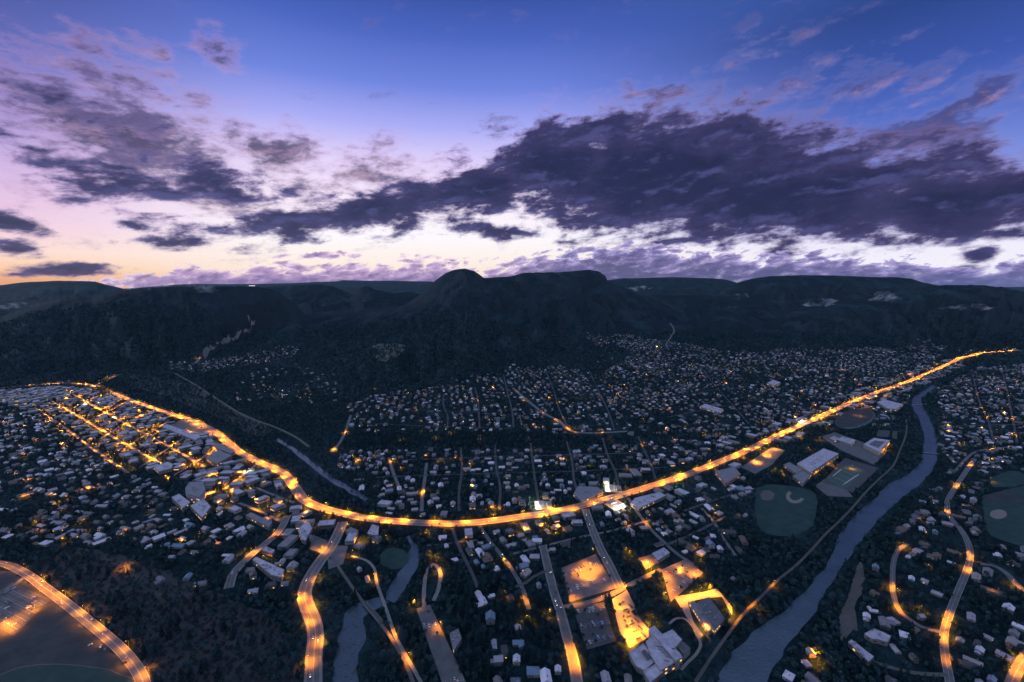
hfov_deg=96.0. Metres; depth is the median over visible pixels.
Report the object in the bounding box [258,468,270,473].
shop building
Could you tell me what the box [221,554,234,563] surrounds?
house
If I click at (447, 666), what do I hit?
parking lot
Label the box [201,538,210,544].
house
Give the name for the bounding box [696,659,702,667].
broadleaf tree
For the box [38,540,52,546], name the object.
house
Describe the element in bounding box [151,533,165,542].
house
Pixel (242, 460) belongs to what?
shop building
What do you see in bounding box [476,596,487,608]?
house
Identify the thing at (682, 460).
shop building
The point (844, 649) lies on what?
conifer tree
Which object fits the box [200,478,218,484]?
shop building
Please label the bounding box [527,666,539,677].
house
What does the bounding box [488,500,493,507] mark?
house
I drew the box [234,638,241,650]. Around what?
conifer tree
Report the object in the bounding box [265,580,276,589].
house
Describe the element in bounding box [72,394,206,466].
side street
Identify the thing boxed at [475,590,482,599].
house
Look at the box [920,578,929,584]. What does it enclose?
house
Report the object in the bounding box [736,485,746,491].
house
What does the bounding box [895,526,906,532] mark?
house
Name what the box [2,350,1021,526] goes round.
road
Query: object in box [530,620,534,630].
conifer tree
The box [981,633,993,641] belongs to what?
house
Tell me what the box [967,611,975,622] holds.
house
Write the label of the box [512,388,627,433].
road
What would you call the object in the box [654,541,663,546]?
house
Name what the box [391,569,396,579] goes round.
conifer tree
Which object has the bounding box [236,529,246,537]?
house
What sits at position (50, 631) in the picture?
park field
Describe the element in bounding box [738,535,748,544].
house
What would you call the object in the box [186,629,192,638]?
conifer tree
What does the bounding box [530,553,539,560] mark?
house
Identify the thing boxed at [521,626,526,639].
conifer tree
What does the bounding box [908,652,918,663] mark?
house
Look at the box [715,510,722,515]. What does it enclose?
house
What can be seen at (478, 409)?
side street
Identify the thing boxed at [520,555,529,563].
house
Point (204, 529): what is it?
house
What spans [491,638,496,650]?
house
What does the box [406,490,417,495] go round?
house
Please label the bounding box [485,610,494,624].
house
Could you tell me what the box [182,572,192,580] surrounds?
house
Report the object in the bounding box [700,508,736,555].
road
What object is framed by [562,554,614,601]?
parking lot
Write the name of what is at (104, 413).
side street
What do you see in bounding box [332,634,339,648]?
conifer tree
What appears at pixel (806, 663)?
house
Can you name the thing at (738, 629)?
conifer tree
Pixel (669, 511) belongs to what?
house
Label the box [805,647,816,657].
house
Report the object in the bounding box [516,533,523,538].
house
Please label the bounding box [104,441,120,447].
shop building
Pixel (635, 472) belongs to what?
shop building
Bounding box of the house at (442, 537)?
[438,534,446,540]
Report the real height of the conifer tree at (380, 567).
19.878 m
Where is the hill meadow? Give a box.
[365,343,404,362]
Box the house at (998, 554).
[992,552,1002,558]
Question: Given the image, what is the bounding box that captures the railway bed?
[330,555,414,681]
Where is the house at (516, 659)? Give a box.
[513,653,519,665]
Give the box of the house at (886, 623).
[878,616,895,630]
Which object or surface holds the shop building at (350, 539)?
on the terrain at (786, 305)
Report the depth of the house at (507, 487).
1025.52 m
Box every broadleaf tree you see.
[237,663,243,671]
[291,652,297,661]
[297,655,303,664]
[323,662,329,669]
[358,666,364,675]
[380,633,386,640]
[390,668,395,675]
[397,626,402,634]
[414,651,420,658]
[428,654,434,663]
[431,665,436,674]
[445,625,451,634]
[465,648,471,655]
[572,635,578,642]
[589,664,594,670]
[621,637,626,645]
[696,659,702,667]
[722,652,728,659]
[727,642,733,650]
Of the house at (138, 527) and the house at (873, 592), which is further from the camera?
the house at (138, 527)
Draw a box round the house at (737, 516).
[734,513,740,518]
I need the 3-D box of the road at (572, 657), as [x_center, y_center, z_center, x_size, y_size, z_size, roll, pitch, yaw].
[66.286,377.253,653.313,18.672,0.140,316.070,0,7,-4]
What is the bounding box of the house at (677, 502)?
[674,499,681,504]
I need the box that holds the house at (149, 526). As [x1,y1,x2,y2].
[144,523,156,530]
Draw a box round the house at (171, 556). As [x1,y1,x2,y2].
[167,554,175,559]
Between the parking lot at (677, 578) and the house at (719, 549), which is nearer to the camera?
the parking lot at (677, 578)
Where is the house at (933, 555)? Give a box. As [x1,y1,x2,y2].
[926,552,941,560]
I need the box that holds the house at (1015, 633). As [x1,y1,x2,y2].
[1008,628,1019,639]
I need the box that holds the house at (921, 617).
[917,613,926,620]
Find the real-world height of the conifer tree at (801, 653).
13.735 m
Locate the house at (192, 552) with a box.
[190,550,198,555]
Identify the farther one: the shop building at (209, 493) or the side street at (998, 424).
the side street at (998, 424)
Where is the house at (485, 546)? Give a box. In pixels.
[481,543,490,550]
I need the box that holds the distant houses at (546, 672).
[0,334,1023,681]
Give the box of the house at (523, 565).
[516,561,528,571]
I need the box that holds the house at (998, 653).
[995,649,1013,662]
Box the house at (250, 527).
[246,524,254,531]
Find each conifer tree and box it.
[131,623,141,639]
[140,642,149,658]
[150,641,160,657]
[158,625,164,637]
[164,626,172,640]
[175,612,181,622]
[185,664,193,678]
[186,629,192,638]
[186,638,192,648]
[197,659,205,674]
[203,656,209,667]
[212,641,221,659]
[214,665,223,678]
[220,617,227,631]
[230,622,237,634]
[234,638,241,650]
[247,617,253,626]
[247,629,256,645]
[253,654,262,670]
[258,590,262,599]
[260,633,265,644]
[275,647,280,657]
[279,618,286,633]
[282,590,288,601]
[287,589,292,600]
[295,668,299,677]
[320,579,326,591]
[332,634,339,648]
[335,586,340,599]
[351,589,358,601]
[365,565,369,575]
[367,586,372,596]
[378,561,382,572]
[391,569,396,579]
[394,609,401,622]
[396,654,404,668]
[404,584,409,593]
[418,660,423,674]
[420,563,425,573]
[458,660,463,672]
[476,581,481,590]
[487,629,492,640]
[487,642,495,657]
[499,558,503,567]
[505,662,512,676]
[506,647,512,661]
[508,619,513,632]
[510,579,516,591]
[511,601,515,614]
[516,626,521,639]
[519,599,524,609]
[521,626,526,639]
[525,616,530,625]
[526,588,532,599]
[528,652,536,665]
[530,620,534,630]
[537,658,542,669]
[539,596,545,609]
[559,641,565,655]
[605,592,611,605]
[627,664,632,675]
[636,601,643,615]
[643,602,650,615]
[691,637,696,647]
[702,632,707,641]
[735,621,743,635]
[737,595,742,604]
[752,608,758,618]
[799,647,804,657]
[803,637,808,647]
[839,641,848,656]
[840,636,847,646]
[840,665,847,676]
[851,658,860,673]
[859,658,867,669]
[896,666,902,677]
[925,655,935,669]
[950,652,959,665]
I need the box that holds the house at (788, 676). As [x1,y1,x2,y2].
[782,670,795,681]
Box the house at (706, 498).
[701,495,711,501]
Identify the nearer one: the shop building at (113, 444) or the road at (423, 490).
the road at (423, 490)
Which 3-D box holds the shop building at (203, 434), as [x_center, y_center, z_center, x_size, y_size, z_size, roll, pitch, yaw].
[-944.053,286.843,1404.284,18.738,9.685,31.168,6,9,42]
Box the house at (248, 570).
[245,566,254,573]
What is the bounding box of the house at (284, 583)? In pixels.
[280,580,289,586]
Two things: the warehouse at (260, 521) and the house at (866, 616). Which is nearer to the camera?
the house at (866, 616)
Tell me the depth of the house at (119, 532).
845.65 m
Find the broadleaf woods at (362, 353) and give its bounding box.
[0,300,1023,422]
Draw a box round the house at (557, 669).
[555,664,560,674]
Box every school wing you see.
[783,462,802,474]
[793,471,810,486]
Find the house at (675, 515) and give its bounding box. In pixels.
[671,513,680,518]
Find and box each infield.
[760,490,773,499]
[786,491,803,502]
[983,492,1023,502]
[990,509,1006,518]
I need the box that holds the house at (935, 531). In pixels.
[932,529,937,534]
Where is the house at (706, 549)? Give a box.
[702,547,709,551]
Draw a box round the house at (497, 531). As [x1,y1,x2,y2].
[493,529,499,534]
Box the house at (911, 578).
[908,575,914,581]
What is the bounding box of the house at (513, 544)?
[505,541,516,548]
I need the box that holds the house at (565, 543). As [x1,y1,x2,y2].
[560,539,571,547]
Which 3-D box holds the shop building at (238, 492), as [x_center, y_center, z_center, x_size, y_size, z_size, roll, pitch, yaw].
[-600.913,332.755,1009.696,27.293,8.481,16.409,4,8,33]
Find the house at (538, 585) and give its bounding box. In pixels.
[536,581,541,588]
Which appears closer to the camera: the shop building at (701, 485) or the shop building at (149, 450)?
the shop building at (701, 485)
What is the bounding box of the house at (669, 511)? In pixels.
[664,508,675,514]
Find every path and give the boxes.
[0,664,133,680]
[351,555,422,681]
[669,617,701,670]
[694,419,906,681]
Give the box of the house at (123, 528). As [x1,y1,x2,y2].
[119,526,130,530]
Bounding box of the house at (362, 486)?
[358,484,364,491]
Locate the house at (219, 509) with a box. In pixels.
[216,506,224,512]
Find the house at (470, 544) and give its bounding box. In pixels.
[467,540,474,549]
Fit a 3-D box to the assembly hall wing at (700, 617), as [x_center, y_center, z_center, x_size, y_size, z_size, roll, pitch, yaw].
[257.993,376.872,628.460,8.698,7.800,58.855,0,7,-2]
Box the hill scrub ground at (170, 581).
[36,547,298,681]
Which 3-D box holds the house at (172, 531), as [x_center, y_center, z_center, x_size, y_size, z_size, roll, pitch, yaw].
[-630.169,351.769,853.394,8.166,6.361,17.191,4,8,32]
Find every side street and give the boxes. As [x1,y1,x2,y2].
[34,407,129,472]
[51,400,161,463]
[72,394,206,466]
[82,401,126,424]
[100,409,151,438]
[120,416,174,451]
[141,426,198,466]
[167,443,223,478]
[223,464,256,489]
[237,502,282,521]
[256,487,294,502]
[375,423,511,428]
[375,466,673,477]
[401,450,694,460]
[427,539,477,545]
[442,394,448,426]
[451,528,477,587]
[457,447,462,510]
[473,383,479,428]
[494,445,501,509]
[503,375,513,426]
[515,570,546,587]
[530,443,539,500]
[546,371,567,425]
[566,441,576,488]
[589,371,614,429]
[602,438,618,485]
[637,436,655,478]
[664,516,725,545]
[669,397,765,416]
[684,494,732,510]
[700,367,750,425]
[743,362,793,408]
[785,357,830,395]
[965,424,1022,425]
[972,375,994,442]
[1003,373,1018,442]
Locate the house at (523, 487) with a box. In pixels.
[518,485,525,490]
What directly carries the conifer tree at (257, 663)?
on the terrain at (786, 305)
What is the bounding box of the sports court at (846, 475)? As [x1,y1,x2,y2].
[826,463,864,488]
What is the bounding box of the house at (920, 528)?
[918,526,925,532]
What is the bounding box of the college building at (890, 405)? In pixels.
[877,399,902,411]
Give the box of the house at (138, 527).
[132,524,144,531]
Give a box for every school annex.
[829,436,838,441]
[837,436,855,445]
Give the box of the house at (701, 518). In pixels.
[699,515,705,521]
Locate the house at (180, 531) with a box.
[173,528,187,535]
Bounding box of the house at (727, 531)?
[720,528,735,534]
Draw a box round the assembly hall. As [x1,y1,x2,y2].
[697,597,723,634]
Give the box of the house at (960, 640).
[955,636,964,645]
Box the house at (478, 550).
[475,548,483,558]
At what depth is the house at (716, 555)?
774.76 m
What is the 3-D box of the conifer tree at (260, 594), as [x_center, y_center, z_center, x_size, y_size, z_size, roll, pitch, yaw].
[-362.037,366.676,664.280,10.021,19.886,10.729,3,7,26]
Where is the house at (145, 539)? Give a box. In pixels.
[140,536,150,544]
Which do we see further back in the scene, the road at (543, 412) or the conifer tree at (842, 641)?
the road at (543, 412)
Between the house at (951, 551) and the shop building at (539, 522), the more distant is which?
the shop building at (539, 522)
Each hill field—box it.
[4,372,114,382]
[124,374,270,435]
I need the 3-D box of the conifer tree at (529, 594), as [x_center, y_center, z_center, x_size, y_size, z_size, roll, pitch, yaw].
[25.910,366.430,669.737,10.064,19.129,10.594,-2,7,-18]
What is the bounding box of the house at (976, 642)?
[972,639,981,645]
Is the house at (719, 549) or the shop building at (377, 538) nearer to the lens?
the house at (719, 549)
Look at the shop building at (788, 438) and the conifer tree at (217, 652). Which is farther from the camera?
the shop building at (788, 438)
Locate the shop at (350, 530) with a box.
[346,527,358,534]
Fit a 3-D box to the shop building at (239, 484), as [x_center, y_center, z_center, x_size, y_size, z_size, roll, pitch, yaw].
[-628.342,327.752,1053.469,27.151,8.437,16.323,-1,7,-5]
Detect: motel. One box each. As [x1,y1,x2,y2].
[573,486,602,502]
[631,492,665,510]
[715,466,740,486]
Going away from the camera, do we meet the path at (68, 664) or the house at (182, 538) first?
the path at (68, 664)
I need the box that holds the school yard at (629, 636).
[612,590,648,646]
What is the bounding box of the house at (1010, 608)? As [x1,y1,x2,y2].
[1001,603,1014,614]
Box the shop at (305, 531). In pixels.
[298,522,312,544]
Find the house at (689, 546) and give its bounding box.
[685,543,696,550]
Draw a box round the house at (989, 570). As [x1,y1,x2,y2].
[982,567,993,576]
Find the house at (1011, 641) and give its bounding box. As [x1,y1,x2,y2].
[1005,636,1023,648]
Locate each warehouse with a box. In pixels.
[246,512,271,529]
[253,557,283,581]
[262,547,274,556]
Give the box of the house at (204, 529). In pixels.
[201,526,210,532]
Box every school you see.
[629,626,689,681]
[700,404,723,413]
[797,448,838,475]
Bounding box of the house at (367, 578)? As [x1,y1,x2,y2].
[365,575,369,582]
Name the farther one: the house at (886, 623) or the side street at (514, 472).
the side street at (514, 472)
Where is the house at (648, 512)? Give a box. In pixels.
[645,509,651,515]
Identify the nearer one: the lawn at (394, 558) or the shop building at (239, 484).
the lawn at (394, 558)
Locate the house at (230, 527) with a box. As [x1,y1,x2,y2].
[225,524,234,530]
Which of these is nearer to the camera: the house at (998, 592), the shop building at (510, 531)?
the house at (998, 592)
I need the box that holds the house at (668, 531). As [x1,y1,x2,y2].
[665,529,676,535]
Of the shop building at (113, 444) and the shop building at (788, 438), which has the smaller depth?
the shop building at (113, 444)
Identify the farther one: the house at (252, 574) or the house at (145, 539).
the house at (145, 539)
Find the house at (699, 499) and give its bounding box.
[695,496,704,501]
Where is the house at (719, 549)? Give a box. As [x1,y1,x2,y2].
[716,545,723,552]
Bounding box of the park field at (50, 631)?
[0,571,133,681]
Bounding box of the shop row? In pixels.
[212,443,235,455]
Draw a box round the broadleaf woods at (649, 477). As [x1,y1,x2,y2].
[0,420,1023,508]
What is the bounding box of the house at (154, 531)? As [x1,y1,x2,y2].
[148,530,158,535]
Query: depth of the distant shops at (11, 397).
1970.60 m
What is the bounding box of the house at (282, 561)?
[274,558,285,565]
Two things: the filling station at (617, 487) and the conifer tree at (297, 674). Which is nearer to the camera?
the conifer tree at (297, 674)
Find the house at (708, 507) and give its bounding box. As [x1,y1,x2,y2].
[704,503,714,511]
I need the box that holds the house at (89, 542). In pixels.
[83,540,93,545]
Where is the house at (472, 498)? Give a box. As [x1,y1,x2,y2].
[470,495,475,501]
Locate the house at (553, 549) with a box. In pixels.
[548,547,555,552]
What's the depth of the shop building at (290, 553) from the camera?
776.46 m
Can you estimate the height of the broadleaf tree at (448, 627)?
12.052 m
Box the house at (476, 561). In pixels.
[473,559,479,565]
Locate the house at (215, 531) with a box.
[210,527,221,534]
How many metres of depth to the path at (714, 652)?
720.14 m
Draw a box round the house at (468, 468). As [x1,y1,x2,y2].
[463,466,470,471]
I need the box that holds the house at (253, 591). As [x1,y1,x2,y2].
[247,587,258,594]
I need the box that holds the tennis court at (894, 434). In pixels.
[892,431,897,438]
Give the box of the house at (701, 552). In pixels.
[696,549,705,556]
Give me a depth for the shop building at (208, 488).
1023.88 m
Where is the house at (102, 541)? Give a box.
[91,536,110,546]
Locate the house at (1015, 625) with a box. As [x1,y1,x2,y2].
[1012,622,1023,631]
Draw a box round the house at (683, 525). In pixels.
[677,521,691,529]
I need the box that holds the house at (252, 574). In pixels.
[249,570,256,579]
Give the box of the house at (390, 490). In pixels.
[385,488,392,493]
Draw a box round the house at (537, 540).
[532,538,541,543]
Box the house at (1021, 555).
[1017,552,1023,560]
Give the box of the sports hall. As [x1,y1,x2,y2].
[863,438,889,455]
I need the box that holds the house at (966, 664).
[951,656,975,670]
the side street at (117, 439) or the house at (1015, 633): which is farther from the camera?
the side street at (117, 439)
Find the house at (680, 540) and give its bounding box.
[675,538,687,546]
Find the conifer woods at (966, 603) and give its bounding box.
[0,500,1023,681]
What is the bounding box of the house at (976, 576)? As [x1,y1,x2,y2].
[971,572,980,582]
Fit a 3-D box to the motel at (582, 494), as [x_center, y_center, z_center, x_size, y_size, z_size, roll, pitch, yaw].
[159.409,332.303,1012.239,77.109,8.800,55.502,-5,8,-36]
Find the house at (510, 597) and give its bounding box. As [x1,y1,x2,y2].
[507,594,513,602]
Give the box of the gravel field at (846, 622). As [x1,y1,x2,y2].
[839,562,864,639]
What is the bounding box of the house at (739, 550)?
[735,546,742,553]
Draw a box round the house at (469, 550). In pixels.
[465,546,474,555]
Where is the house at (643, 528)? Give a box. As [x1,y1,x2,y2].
[639,526,648,530]
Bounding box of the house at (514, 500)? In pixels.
[512,497,516,503]
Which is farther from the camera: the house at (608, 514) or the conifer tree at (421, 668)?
the house at (608, 514)
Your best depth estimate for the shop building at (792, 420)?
1554.82 m
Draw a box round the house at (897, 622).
[886,616,900,625]
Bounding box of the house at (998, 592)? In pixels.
[980,584,1005,596]
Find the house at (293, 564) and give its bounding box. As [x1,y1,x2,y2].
[286,560,298,571]
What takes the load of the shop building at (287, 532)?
on the terrain at (786, 305)
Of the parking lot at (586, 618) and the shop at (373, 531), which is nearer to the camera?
the parking lot at (586, 618)
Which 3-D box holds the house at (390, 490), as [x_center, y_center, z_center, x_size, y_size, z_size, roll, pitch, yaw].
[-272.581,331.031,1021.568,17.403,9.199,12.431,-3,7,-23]
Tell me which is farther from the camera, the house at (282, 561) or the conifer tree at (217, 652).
the house at (282, 561)
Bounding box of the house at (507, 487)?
[505,485,510,491]
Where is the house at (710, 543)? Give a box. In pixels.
[706,539,714,548]
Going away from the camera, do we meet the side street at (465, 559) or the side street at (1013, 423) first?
the side street at (465, 559)
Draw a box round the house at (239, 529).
[232,526,247,533]
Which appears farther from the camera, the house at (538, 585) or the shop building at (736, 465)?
the shop building at (736, 465)
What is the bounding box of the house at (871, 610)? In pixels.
[866,606,878,613]
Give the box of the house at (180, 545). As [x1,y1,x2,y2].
[168,542,184,548]
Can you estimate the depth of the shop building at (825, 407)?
1727.16 m
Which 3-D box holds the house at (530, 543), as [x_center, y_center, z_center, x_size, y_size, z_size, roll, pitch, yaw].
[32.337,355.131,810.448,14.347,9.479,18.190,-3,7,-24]
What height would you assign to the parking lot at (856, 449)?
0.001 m
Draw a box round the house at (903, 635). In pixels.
[898,629,910,639]
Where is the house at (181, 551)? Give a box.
[177,549,186,554]
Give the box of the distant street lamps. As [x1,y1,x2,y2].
[59,350,1013,462]
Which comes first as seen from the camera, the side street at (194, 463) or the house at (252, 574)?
the house at (252, 574)
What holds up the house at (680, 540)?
on the terrain at (786, 305)
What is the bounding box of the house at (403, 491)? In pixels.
[397,488,405,494]
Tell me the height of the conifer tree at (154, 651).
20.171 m
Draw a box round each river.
[276,438,367,500]
[333,597,387,681]
[385,536,418,602]
[718,385,937,681]
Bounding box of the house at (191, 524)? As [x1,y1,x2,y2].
[183,522,194,528]
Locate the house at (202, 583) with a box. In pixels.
[192,579,209,587]
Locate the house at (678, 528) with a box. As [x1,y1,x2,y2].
[674,525,681,531]
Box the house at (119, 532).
[116,530,123,534]
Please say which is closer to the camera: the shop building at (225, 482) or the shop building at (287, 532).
the shop building at (287, 532)
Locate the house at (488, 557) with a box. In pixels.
[482,552,492,562]
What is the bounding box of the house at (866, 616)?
[863,612,870,621]
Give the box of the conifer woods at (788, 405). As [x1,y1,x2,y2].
[0,301,1023,423]
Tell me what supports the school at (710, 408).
on the terrain at (786, 305)
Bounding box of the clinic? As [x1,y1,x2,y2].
[652,547,669,562]
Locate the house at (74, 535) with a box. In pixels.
[68,533,78,540]
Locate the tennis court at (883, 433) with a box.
[877,430,889,436]
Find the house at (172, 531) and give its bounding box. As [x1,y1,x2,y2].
[167,528,177,534]
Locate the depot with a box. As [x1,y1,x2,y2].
[450,629,461,652]
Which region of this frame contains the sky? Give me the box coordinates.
[0,0,1023,287]
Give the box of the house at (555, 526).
[551,523,559,529]
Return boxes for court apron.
[823,458,877,491]
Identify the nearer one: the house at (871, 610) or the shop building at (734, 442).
the house at (871, 610)
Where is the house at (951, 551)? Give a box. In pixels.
[946,548,960,557]
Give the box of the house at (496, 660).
[490,654,503,666]
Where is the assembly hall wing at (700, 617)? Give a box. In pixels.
[689,601,711,635]
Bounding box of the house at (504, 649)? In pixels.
[500,644,507,658]
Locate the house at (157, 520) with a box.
[154,518,162,523]
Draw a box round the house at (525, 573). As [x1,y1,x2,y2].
[520,568,531,578]
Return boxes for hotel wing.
[172,494,189,511]
[190,498,210,521]
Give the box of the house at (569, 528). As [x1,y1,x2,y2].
[562,525,572,532]
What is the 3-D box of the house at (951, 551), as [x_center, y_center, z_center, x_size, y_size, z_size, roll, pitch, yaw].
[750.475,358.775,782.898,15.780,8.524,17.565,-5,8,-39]
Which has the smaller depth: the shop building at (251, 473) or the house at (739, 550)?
the house at (739, 550)
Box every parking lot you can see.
[0,582,49,635]
[171,420,211,435]
[309,536,327,552]
[328,546,347,568]
[417,605,465,681]
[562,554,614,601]
[575,602,615,649]
[638,554,656,568]
[662,560,702,600]
[742,447,784,473]
[816,479,852,496]
[821,432,885,463]
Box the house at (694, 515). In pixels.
[689,511,699,518]
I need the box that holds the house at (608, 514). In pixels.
[605,511,611,517]
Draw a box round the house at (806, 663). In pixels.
[801,659,811,668]
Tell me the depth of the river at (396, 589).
726.13 m
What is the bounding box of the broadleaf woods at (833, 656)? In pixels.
[0,503,1023,681]
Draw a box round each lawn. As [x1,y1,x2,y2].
[0,665,132,681]
[380,547,408,568]
[755,484,817,535]
[835,410,874,428]
[836,408,873,427]
[981,486,1023,545]
[990,470,1023,486]
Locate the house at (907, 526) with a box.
[902,524,909,529]
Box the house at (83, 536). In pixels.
[79,533,90,539]
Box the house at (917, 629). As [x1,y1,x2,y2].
[911,626,919,633]
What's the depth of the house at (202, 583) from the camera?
700.82 m
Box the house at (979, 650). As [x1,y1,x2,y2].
[974,645,984,655]
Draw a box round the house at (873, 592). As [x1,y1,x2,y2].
[869,589,879,596]
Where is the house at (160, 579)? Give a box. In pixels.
[154,576,165,584]
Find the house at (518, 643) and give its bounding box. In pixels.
[512,638,523,649]
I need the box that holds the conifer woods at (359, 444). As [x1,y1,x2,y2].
[0,420,1023,508]
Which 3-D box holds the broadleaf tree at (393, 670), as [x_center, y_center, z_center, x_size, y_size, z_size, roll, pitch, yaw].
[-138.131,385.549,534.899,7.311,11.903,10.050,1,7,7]
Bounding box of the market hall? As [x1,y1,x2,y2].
[154,462,172,474]
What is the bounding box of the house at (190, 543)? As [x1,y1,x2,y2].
[185,540,195,546]
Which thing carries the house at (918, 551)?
on the terrain at (786, 305)
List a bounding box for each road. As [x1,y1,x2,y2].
[0,560,150,681]
[0,576,26,595]
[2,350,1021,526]
[174,373,308,446]
[194,315,254,362]
[224,515,290,588]
[297,521,347,681]
[331,415,351,451]
[388,457,399,485]
[420,463,427,510]
[422,563,441,606]
[478,526,530,608]
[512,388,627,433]
[513,519,650,553]
[539,545,582,681]
[558,568,662,609]
[582,509,624,587]
[627,498,693,564]
[666,323,674,349]
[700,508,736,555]
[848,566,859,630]
[855,641,948,676]
[890,543,944,633]
[939,458,976,681]
[954,446,1023,470]
[979,562,1023,591]
[1004,649,1023,681]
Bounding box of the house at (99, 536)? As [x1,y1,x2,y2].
[93,532,106,540]
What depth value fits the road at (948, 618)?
691.46 m
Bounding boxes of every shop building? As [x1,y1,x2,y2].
[28,409,39,413]
[76,424,89,428]
[82,434,97,438]
[94,417,105,420]
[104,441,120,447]
[117,431,126,436]
[119,449,137,456]
[120,452,132,458]
[122,436,132,440]
[124,433,138,436]
[128,458,138,463]
[139,443,150,448]
[145,464,158,470]
[146,448,154,452]
[147,461,159,465]
[158,417,167,421]
[166,456,176,461]
[168,433,177,436]
[173,464,184,469]
[175,457,186,463]
[177,444,192,450]
[180,470,191,476]
[180,474,192,479]
[189,446,201,450]
[189,450,200,454]
[193,475,205,481]
[194,471,208,477]
[196,432,208,435]
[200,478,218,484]
[204,469,217,476]
[205,486,212,492]
[206,491,214,496]
[207,465,223,471]
[213,498,224,504]
[214,493,227,499]
[217,480,228,485]
[219,470,234,476]
[219,476,229,480]
[222,460,234,465]
[228,505,241,513]
[229,481,243,487]
[230,496,238,502]
[231,458,245,464]
[231,489,244,496]
[232,465,243,469]
[234,470,244,474]
[243,477,260,485]
[244,471,258,476]
[245,475,258,479]
[245,488,254,493]
[248,492,254,497]
[254,495,269,503]
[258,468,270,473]
[260,472,270,477]
[260,481,271,487]
[270,502,284,511]
[273,496,282,502]
[274,482,282,489]
[277,534,298,549]
[280,528,294,537]
[283,548,298,558]
[289,505,301,511]
[290,515,301,524]
[292,510,299,516]
[295,519,314,524]
[295,521,303,528]
[300,510,311,516]
[307,535,314,541]
[317,519,335,529]
[345,533,357,544]
[354,542,365,549]
[372,535,381,543]
[377,500,391,507]
[399,503,404,508]
[440,511,447,517]
[465,528,472,537]
[469,502,475,509]
[505,528,513,536]
[519,499,524,505]
[521,522,530,532]
[536,519,542,525]
[542,492,549,498]
[552,515,559,522]
[561,511,575,520]
[572,519,582,525]
[588,481,598,486]
[591,505,603,511]
[603,478,608,483]
[619,473,631,477]
[630,469,641,476]
[641,467,650,472]
[654,488,663,492]
[664,484,673,490]
[664,493,674,500]
[667,461,675,465]
[674,488,689,496]
[678,458,685,463]
[696,482,707,488]
[700,447,709,451]
[721,441,732,445]
[727,439,739,443]
[728,462,741,468]
[745,433,757,438]
[772,422,781,426]
[774,438,788,443]
[783,436,792,440]
[786,418,799,422]
[820,405,830,409]
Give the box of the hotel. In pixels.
[185,482,205,502]
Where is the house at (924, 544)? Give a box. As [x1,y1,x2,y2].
[918,540,930,548]
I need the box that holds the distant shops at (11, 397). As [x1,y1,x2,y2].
[0,359,964,409]
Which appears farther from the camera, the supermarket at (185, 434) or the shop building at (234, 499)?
the supermarket at (185, 434)
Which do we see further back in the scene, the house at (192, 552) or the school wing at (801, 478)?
the school wing at (801, 478)
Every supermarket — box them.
[161,424,200,441]
[206,450,231,466]
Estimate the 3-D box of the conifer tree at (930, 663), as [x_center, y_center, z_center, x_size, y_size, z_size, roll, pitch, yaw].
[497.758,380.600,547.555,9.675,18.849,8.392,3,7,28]
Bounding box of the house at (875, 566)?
[872,563,878,571]
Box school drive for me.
[675,588,731,637]
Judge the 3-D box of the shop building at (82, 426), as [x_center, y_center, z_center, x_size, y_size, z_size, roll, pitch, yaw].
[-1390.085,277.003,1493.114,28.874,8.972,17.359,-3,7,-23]
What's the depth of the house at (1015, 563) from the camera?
751.02 m
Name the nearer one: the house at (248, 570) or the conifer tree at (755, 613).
the conifer tree at (755, 613)
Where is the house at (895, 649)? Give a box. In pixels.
[889,643,900,653]
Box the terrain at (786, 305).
[0,269,1023,681]
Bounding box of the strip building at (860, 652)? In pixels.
[848,639,873,665]
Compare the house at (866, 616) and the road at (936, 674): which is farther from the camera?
the house at (866, 616)
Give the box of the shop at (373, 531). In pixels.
[367,524,378,537]
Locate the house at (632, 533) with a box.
[626,527,635,536]
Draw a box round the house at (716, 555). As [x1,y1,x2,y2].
[709,553,719,557]
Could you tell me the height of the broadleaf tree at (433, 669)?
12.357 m
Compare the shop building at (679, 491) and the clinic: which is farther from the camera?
the shop building at (679, 491)
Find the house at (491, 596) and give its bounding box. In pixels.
[488,593,494,598]
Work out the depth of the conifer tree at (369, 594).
674.26 m
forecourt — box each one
[535,501,552,509]
[603,500,627,510]
[606,485,621,492]
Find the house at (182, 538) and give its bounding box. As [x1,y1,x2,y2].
[179,536,186,541]
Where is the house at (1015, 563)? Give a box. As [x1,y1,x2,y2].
[1005,559,1020,566]
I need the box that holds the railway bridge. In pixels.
[362,602,382,623]
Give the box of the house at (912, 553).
[909,551,916,555]
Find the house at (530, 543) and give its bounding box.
[525,539,535,548]
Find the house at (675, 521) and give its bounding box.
[673,519,680,524]
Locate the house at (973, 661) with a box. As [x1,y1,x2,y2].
[963,655,982,667]
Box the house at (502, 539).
[499,536,506,543]
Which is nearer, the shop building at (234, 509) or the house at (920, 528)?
the house at (920, 528)
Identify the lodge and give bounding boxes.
[864,628,890,645]
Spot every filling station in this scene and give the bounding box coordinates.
[538,501,551,506]
[607,499,622,506]
[608,484,620,490]
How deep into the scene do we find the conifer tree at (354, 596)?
663.36 m
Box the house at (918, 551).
[912,548,922,554]
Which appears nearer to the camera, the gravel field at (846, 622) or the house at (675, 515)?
the gravel field at (846, 622)
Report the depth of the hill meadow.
2679.77 m
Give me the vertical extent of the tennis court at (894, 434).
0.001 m
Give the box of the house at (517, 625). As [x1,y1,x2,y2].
[514,623,520,632]
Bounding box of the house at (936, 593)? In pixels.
[931,589,942,598]
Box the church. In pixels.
[767,380,780,387]

